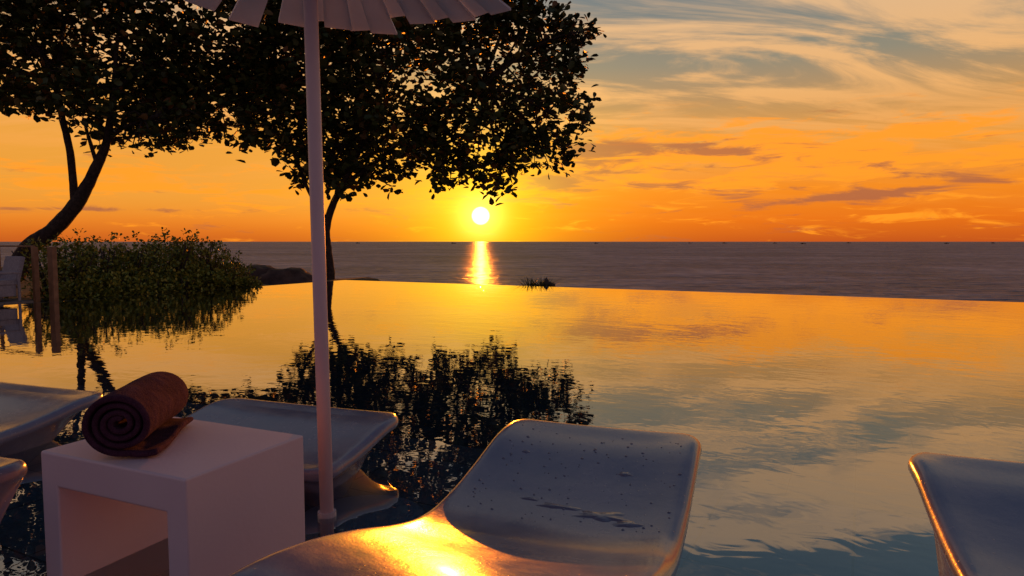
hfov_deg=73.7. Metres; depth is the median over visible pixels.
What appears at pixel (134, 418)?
rolled towel
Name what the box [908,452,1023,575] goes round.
sun lounger
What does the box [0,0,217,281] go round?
almond tree
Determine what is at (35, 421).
sun lounger
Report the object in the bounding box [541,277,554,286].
boulder
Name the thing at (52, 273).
wooden railing
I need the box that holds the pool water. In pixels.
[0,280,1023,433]
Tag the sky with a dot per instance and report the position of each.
(716, 120)
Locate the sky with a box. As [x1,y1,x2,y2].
[0,0,1023,241]
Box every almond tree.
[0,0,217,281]
[109,0,606,279]
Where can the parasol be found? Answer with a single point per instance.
(328, 515)
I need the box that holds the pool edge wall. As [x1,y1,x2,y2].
[0,280,998,305]
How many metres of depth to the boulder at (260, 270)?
24.75 m
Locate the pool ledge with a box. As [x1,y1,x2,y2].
[0,405,938,575]
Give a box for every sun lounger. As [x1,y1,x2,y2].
[0,382,102,464]
[0,457,26,522]
[187,398,397,506]
[229,419,701,575]
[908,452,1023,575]
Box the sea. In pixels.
[0,242,1023,301]
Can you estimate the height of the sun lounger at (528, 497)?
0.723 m
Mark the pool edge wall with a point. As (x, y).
(360, 280)
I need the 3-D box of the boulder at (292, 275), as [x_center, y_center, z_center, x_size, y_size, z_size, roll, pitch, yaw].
[-8.161,-0.073,24.955,2.575,1.357,2.072,0,4,0]
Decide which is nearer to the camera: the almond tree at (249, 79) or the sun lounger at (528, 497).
the sun lounger at (528, 497)
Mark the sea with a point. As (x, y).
(981, 271)
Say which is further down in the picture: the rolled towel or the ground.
the rolled towel
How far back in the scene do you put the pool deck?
12.90 m
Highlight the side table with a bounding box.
[41,417,304,575]
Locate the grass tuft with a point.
(528, 283)
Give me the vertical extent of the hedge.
1.851 m
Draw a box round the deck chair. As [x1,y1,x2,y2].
[0,256,24,300]
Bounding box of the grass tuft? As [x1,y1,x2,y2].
[519,277,559,286]
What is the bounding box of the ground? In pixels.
[1,267,379,301]
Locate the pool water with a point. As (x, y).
(946, 360)
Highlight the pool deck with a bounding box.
[0,299,33,304]
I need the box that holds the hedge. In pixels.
[4,227,262,301]
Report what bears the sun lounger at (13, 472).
on the pool ledge
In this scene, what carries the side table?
on the pool ledge
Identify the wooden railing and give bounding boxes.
[0,245,58,302]
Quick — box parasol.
[160,0,510,540]
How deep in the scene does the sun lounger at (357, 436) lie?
3.54 m
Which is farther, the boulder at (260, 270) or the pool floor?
the boulder at (260, 270)
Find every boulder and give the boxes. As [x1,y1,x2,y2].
[243,264,275,281]
[257,267,311,284]
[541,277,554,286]
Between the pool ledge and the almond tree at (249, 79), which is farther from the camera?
the almond tree at (249, 79)
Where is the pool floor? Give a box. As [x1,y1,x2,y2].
[226,385,1023,519]
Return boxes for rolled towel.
[81,371,193,456]
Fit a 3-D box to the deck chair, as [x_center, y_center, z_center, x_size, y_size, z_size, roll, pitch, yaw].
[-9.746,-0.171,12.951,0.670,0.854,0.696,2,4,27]

